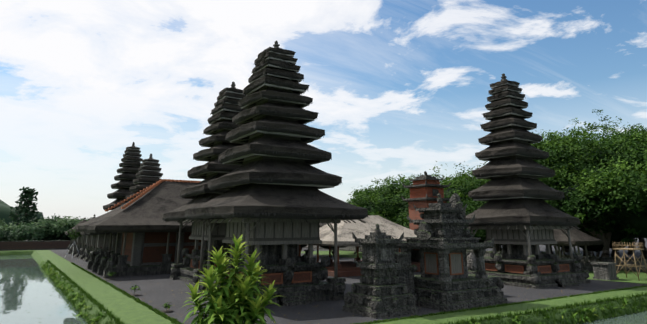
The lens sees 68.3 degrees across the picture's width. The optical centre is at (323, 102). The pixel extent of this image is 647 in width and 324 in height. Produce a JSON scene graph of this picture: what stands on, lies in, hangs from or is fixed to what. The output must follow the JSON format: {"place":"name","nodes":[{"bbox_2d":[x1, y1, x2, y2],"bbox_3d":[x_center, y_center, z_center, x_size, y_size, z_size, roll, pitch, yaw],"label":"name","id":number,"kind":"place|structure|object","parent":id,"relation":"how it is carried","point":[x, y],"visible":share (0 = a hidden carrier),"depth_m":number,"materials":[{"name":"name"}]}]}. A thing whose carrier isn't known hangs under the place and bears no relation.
{"place":"outdoors","nodes":[
{"label":"outdoors","id":0,"kind":"place"},
{"bbox_2d":[0,250,34,254],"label":"lawn","id":1,"kind":"structure","parent":0,"point":[20,252],"depth_m":68.33,"materials":[{"name":"green plant"}]},
{"bbox_2d":[0,222,33,240],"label":"tree","id":2,"kind":"object","parent":1,"relation":"on","point":[4,233],"visible":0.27,"depth_m":82.19,"materials":[{"name":"green plant"}]},
{"bbox_2d":[7,187,40,224],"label":"conifer tree","id":3,"kind":"object","parent":1,"relation":"on","point":[26,197],"visible":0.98,"depth_m":93.08,"materials":[{"name":"green plant"}]},
{"bbox_2d":[0,200,43,224],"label":"hill","id":4,"kind":"structure","parent":0,"point":[5,209],"depth_m":294.26,"materials":[{"name":"green plant"}]},
{"bbox_2d":[0,255,646,323],"bbox_3d":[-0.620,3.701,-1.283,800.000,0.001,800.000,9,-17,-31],"label":"moat water","id":5,"kind":"structure","parent":0,"point":[48,304],"depth_m":26.07,"materials":[{"name":"grey liquid"}]},
{"bbox_2d":[0,0,646,219],"label":"sky","id":6,"kind":"structure","parent":0,"point":[396,87],"materials":[{"name":"blue"}]},
{"bbox_2d":[26,238,646,323],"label":"ground","id":7,"kind":"structure","parent":0,"point":[160,287],"depth_m":23.02,"materials":[{"name":"grey stone"}]},
{"bbox_2d":[7,219,73,240],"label":"tree","id":8,"kind":"object","parent":7,"relation":"on","point":[45,231],"visible":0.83,"depth_m":80.71,"materials":[{"name":"green plant"}]},
{"bbox_2d":[31,214,91,223],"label":"tree","id":9,"kind":"object","parent":7,"relation":"on","point":[54,220],"visible":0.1,"depth_m":111.19,"materials":[{"name":"green plant"}]},
{"bbox_2d":[37,216,90,240],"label":"tree","id":10,"kind":"object","parent":7,"relation":"on","point":[69,225],"visible":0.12,"depth_m":83.84,"materials":[{"name":"green plant"}]},
{"bbox_2d":[65,226,80,257],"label":"tree sapling","id":11,"kind":"object","parent":7,"relation":"on","point":[73,232],"visible":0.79,"depth_m":53.53,"materials":[{"name":"green plant"}]},
{"bbox_2d":[65,220,83,253],"bbox_3d":[-31.910,17.496,62.136,3.313,4.200,3.321,9,-17,-31],"label":"shrine","id":12,"kind":"object","parent":7,"relation":"on","point":[70,245],"visible":0.27,"depth_m":61.28,"materials":[{"name":"grey stone"}]},
{"bbox_2d":[69,218,88,255],"bbox_3d":[-29.771,16.501,58.914,3.310,4.501,3.335,9,-17,-31],"label":"shrine","id":13,"kind":"object","parent":7,"relation":"on","point":[75,245],"visible":0.21,"depth_m":58.18,"materials":[{"name":"grey stone"}]},
{"bbox_2d":[72,219,94,256],"bbox_3d":[-27.629,15.752,55.628,3.308,4.293,3.342,9,-17,-31],"label":"shrine","id":14,"kind":"object","parent":7,"relation":"on","point":[78,247],"visible":0.25,"depth_m":54.85,"materials":[{"name":"grey stone"}]},
{"bbox_2d":[78,214,100,258],"bbox_3d":[-25.467,14.710,52.429,3.293,4.695,3.311,9,-17,-31],"label":"shrine","id":15,"kind":"object","parent":7,"relation":"on","point":[81,251],"visible":0.12,"depth_m":51.67,"materials":[{"name":"grey stone"}]},
{"bbox_2d":[80,232,112,261],"bbox_3d":[-23.301,13.990,49.124,3.292,4.421,3.334,9,-17,-31],"label":"shrine","id":16,"kind":"object","parent":7,"relation":"on","point":[86,252],"visible":0.27,"depth_m":48.34,"materials":[{"name":"grey stone"}]},
{"bbox_2d":[86,232,116,260],"bbox_3d":[-21.161,13.101,45.895,3.360,4.511,3.329,9,-17,-31],"label":"shrine","id":17,"kind":"object","parent":7,"relation":"on","point":[99,239],"visible":0.29,"depth_m":45.28,"materials":[{"name":"grey wood"}]},
{"bbox_2d":[97,142,142,250],"bbox_3d":[-23.791,11.544,58.034,6.590,13.650,6.590,9,-17,-31],"label":"pagoda","id":18,"kind":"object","parent":7,"relation":"on","point":[131,159],"visible":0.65,"depth_m":57.41,"materials":[{"name":"grey wood"}]},
{"bbox_2d":[68,257,172,311],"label":"soil patches","id":19,"kind":"object","parent":7,"relation":"on","point":[133,294],"visible":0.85,"depth_m":24.16,"materials":[{"name":"soil"}]},
{"bbox_2d":[130,284,140,292],"bbox_3d":[-9.496,9.469,24.097,0.533,0.542,0.623,9,-17,-31],"label":"plant","id":20,"kind":"object","parent":19,"relation":"on","point":[134,288],"visible":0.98,"depth_m":24.06,"materials":[{"name":"green plant"}]},
{"bbox_2d":[164,302,171,310],"bbox_3d":[-6.388,8.349,19.441,0.444,0.360,0.457,9,-17,-31],"label":"plant","id":21,"kind":"object","parent":19,"relation":"on","point":[166,305],"visible":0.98,"depth_m":19.38,"materials":[{"name":"green plant"}]},
{"bbox_2d":[113,154,162,250],"bbox_3d":[-18.399,10.741,49.540,5.991,10.919,5.991,9,-17,-31],"label":"pagoda","id":22,"kind":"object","parent":7,"relation":"on","point":[149,173],"visible":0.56,"depth_m":49.42,"materials":[{"name":"grey wood"}]},
{"bbox_2d":[75,179,326,277],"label":"long pavilion","id":23,"kind":"structure","parent":7,"relation":"on","point":[147,238],"depth_m":36.10,"materials":[{"name":"grey wood"}]},
{"bbox_2d":[162,81,245,286],"bbox_3d":[-6.465,4.999,32.549,7.486,13.457,7.486,9,-17,-31],"label":"pagoda","id":24,"kind":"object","parent":7,"relation":"on","point":[225,110],"visible":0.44,"depth_m":31.20,"materials":[{"name":"grey wood"}]},
{"bbox_2d":[183,40,367,306],"bbox_3d":[-2.639,3.046,25.158,7.814,13.509,7.770,9,-17,-31],"label":"pagoda","id":25,"kind":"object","parent":7,"relation":"on","point":[274,205],"visible":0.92,"depth_m":23.14,"materials":[{"name":"grey wood"}]},
{"bbox_2d":[320,246,346,255],"bbox_3d":[0.688,15.691,56.898,9.292,5.289,8.400,-5,-15,18],"label":"bush","id":26,"kind":"object","parent":7,"relation":"on","point":[327,247],"depth_m":55.74,"materials":[{"name":"green plant"}]},
{"bbox_2d":[36,250,646,323],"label":"grass strip","id":27,"kind":"object","parent":7,"relation":"on","point":[125,307],"depth_m":22.23,"materials":[{"name":"green plant"}]},
{"bbox_2d":[182,234,280,323],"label":"cordyline plant","id":28,"kind":"object","parent":27,"relation":"on","point":[237,303],"visible":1,"depth_m":14.65,"materials":[{"name":"green plant"}]},
{"bbox_2d":[303,245,646,271],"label":"wall","id":29,"kind":"structure","parent":27,"relation":"on","point":[630,262],"depth_m":38.64,"materials":[{"name":"brick"}]},
{"bbox_2d":[591,262,618,279],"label":"stone block","id":30,"kind":"structure","parent":27,"relation":"on","point":[604,270],"depth_m":31.10,"materials":[{"name":"grey stone"}]},
{"bbox_2d":[612,242,646,280],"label":"bamboo stand","id":31,"kind":"object","parent":27,"relation":"on","point":[632,249],"visible":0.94,"depth_m":31.58,"materials":[{"name":"brown wood"}]},
{"bbox_2d":[40,261,646,323],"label":"bank ferns","id":32,"kind":"object","parent":7,"relation":"on","point":[470,322],"visible":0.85,"depth_m":21.63,"materials":[{"name":"green plant"}]},
{"bbox_2d":[69,261,641,323],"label":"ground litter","id":33,"kind":"object","parent":7,"relation":"on","point":[298,313],"visible":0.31,"depth_m":22.60,"materials":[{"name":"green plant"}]},
{"bbox_2d":[299,215,419,276],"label":"pavilion","id":34,"kind":"structure","parent":7,"relation":"on","point":[359,229],"depth_m":36.14,"materials":[{"name":"beige wood"}]},
{"bbox_2d":[348,178,386,202],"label":"tree","id":35,"kind":"object","parent":7,"relation":"on","point":[365,187],"visible":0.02,"depth_m":94.02,"materials":[{"name":"green plant"}]},
{"bbox_2d":[350,203,385,253],"bbox_3d":[3.947,16.297,61.562,8.319,6.467,8.863,-1,-15,6],"label":"tree","id":36,"kind":"object","parent":7,"relation":"on","point":[371,213],"visible":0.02,"depth_m":62.12,"materials":[{"name":"green plant"}]},
{"bbox_2d":[347,190,396,222],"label":"tree","id":37,"kind":"object","parent":7,"relation":"on","point":[374,208],"visible":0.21,"depth_m":67.19,"materials":[{"name":"green plant"}]},
{"bbox_2d":[342,224,418,318],"bbox_3d":[2.298,6.836,19.831,2.200,3.485,2.200,9,-17,-31],"label":"shrine","id":38,"kind":"object","parent":7,"relation":"on","point":[378,291],"visible":1,"depth_m":19.27,"materials":[{"name":"stone"}]},
{"bbox_2d":[353,174,415,213],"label":"tree","id":39,"kind":"object","parent":7,"relation":"on","point":[391,188],"visible":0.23,"depth_m":70.84,"materials":[{"name":"green plant"}]},
{"bbox_2d":[373,190,409,215],"bbox_3d":[13.622,16.356,67.716,13.181,9.582,14.094,9,-17,-31],"label":"tree","id":40,"kind":"object","parent":7,"relation":"on","point":[395,202],"visible":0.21,"depth_m":64.97,"materials":[{"name":"green plant"}]},
{"bbox_2d":[383,204,408,224],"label":"tree","id":41,"kind":"object","parent":7,"relation":"on","point":[398,214],"visible":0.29,"depth_m":63.53,"materials":[{"name":"green plant"}]},
{"bbox_2d":[393,212,409,228],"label":"tree","id":42,"kind":"object","parent":7,"relation":"on","point":[405,223],"visible":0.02,"depth_m":58.95,"materials":[{"name":"green plant"}]},
{"bbox_2d":[381,174,422,186],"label":"tree","id":43,"kind":"object","parent":7,"relation":"on","point":[402,177],"depth_m":88.83,"materials":[{"name":"green plant"}]},
{"bbox_2d":[397,161,469,205],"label":"tree","id":44,"kind":"object","parent":7,"relation":"on","point":[435,175],"visible":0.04,"depth_m":65.07,"materials":[{"name":"green plant"}]},
{"bbox_2d":[391,193,507,311],"bbox_3d":[6.240,6.989,23.332,7.905,4.956,4.520,9,-17,-31],"label":"shrine","id":45,"kind":"object","parent":7,"relation":"on","point":[443,241],"visible":0.88,"depth_m":21.58,"materials":[{"name":"stone"}]},
{"bbox_2d":[432,165,483,211],"bbox_3d":[17.634,13.286,57.710,12.538,10.430,12.462,9,-17,-31],"label":"tree","id":46,"kind":"object","parent":7,"relation":"on","point":[448,193],"visible":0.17,"depth_m":55.39,"materials":[{"name":"green plant"}]},
{"bbox_2d":[454,190,487,214],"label":"tree","id":47,"kind":"object","parent":7,"relation":"on","point":[476,205],"visible":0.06,"depth_m":47.38,"materials":[{"name":"green plant"}]},
{"bbox_2d":[445,161,501,251],"bbox_3d":[21.307,13.384,60.957,13.854,11.806,13.768,9,-17,-31],"label":"tree","id":48,"kind":"object","parent":7,"relation":"on","point":[469,177],"depth_m":60.72,"materials":[{"name":"green plant"}]},
{"bbox_2d":[473,231,485,242],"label":"tree","id":49,"kind":"object","parent":7,"relation":"on","point":[481,240],"depth_m":52.29,"materials":[{"name":"green plant"}]},
{"bbox_2d":[467,207,501,251],"bbox_3d":[18.800,13.705,51.795,9.183,6.548,8.133,9,-17,-31],"label":"bush","id":50,"kind":"object","parent":7,"relation":"on","point":[481,232],"visible":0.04,"depth_m":50.54,"materials":[{"name":"green plant"}]},
{"bbox_2d":[465,73,590,288],"bbox_3d":[12.777,4.623,31.866,5.901,13.840,6.176,9,-17,-31],"label":"pagoda","id":51,"kind":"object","parent":7,"relation":"on","point":[518,218],"visible":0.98,"depth_m":30.19,"materials":[{"name":"grey wood"}]},
{"bbox_2d":[463,143,607,253],"bbox_3d":[23.159,10.141,48.861,14.772,11.937,15.458,9,-17,-31],"label":"tree","id":52,"kind":"object","parent":7,"relation":"on","point":[548,183],"visible":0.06,"depth_m":45.52,"materials":[{"name":"green plant"}]},
{"bbox_2d":[553,245,572,253],"bbox_3d":[23.444,12.520,47.893,8.215,6.875,8.483,-8,-17,29],"label":"bush","id":53,"kind":"object","parent":7,"relation":"on","point":[566,247],"depth_m":46.37,"materials":[{"name":"green plant"}]},
{"bbox_2d":[534,129,598,251],"bbox_3d":[33.747,12.545,67.185,19.354,16.605,17.876,9,-17,-31],"label":"tree","id":54,"kind":"object","parent":7,"relation":"on","point":[567,250],"depth_m":64.61,"materials":[{"name":"green plant"}]},
{"bbox_2d":[539,227,603,270],"bbox_3d":[19.483,11.514,38.212,4.215,3.707,4.007,9,-17,-31],"label":"bale","id":55,"kind":"object","parent":7,"relation":"on","point":[579,238],"visible":0.4,"depth_m":37.22,"materials":[{"name":"grey wood"}]},
{"bbox_2d":[538,163,635,256],"bbox_3d":[23.705,9.591,40.849,11.606,9.208,12.164,9,-17,-31],"label":"tree","id":56,"kind":"object","parent":7,"relation":"on","point":[581,214],"visible":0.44,"depth_m":39.85,"materials":[{"name":"green plant"}]},
{"bbox_2d":[532,121,644,255],"bbox_3d":[27.627,9.745,52.269,18.447,14.527,16.909,-9,-17,30],"label":"tree","id":57,"kind":"object","parent":7,"relation":"on","point":[551,135],"visible":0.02,"depth_m":49.99,"materials":[{"name":"green plant"}]},
{"bbox_2d":[531,126,646,257],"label":"tree","id":58,"kind":"object","parent":7,"relation":"on","point":[552,150],"visible":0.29,"depth_m":44.24,"materials":[{"name":"green plant"}]},
{"bbox_2d":[544,109,646,254],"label":"tree","id":59,"kind":"object","parent":7,"relation":"on","point":[604,127],"visible":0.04,"depth_m":61.81,"materials":[{"name":"green plant"}]},
{"bbox_2d":[555,207,640,256],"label":"pavilion","id":60,"kind":"structure","parent":7,"relation":"on","point":[620,236],"depth_m":40.51,"materials":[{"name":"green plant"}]},
{"bbox_2d":[556,160,646,238],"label":"tree","id":61,"kind":"object","parent":7,"relation":"on","point":[610,186],"visible":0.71,"depth_m":37.22,"materials":[{"name":"green plant"}]},
{"bbox_2d":[556,129,646,258],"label":"tree","id":62,"kind":"object","parent":7,"relation":"on","point":[641,240],"visible":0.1,"depth_m":45.20,"materials":[{"name":"green plant"}]},
{"bbox_2d":[559,139,646,187],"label":"tree","id":63,"kind":"object","parent":7,"relation":"on","point":[640,158],"visible":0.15,"depth_m":40.33,"materials":[{"name":"green plant"}]},
{"bbox_2d":[596,164,646,223],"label":"tree","id":64,"kind":"object","parent":7,"relation":"on","point":[636,198],"visible":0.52,"depth_m":35.82,"materials":[{"name":"green plant"}]},
{"bbox_2d":[609,123,646,138],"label":"tree","id":65,"kind":"object","parent":7,"relation":"on","point":[634,130],"depth_m":56.26,"materials":[{"name":"green plant"}]},
{"bbox_2d":[623,128,646,169],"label":"tree","id":66,"kind":"object","parent":7,"relation":"on","point":[637,145],"depth_m":46.01,"materials":[{"name":"green plant"}]},
{"bbox_2d":[41,260,646,323],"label":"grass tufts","id":67,"kind":"object","parent":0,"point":[176,321],"visible":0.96,"depth_m":20.93,"materials":[{"name":"green plant"}]},
{"bbox_2d":[401,171,450,261],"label":"brick tower","id":68,"kind":"structure","parent":0,"point":[425,189],"depth_m":41.31,"materials":[{"name":"brick"}]},
{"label":"outer lawn","id":69,"kind":"structure","parent":0,"visible":0},
{"bbox_2d":[0,219,9,226],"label":"tree","id":70,"kind":"object","parent":69,"relation":"on","point":[4,223],"visible":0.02,"depth_m":98.39,"materials":[{"name":"green plant"}]},
{"bbox_2d":[0,240,90,250],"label":"wall","id":71,"kind":"structure","parent":69,"relation":"on","point":[32,245],"depth_m":71.15,"materials":[{"name":"brick"}]}
]}

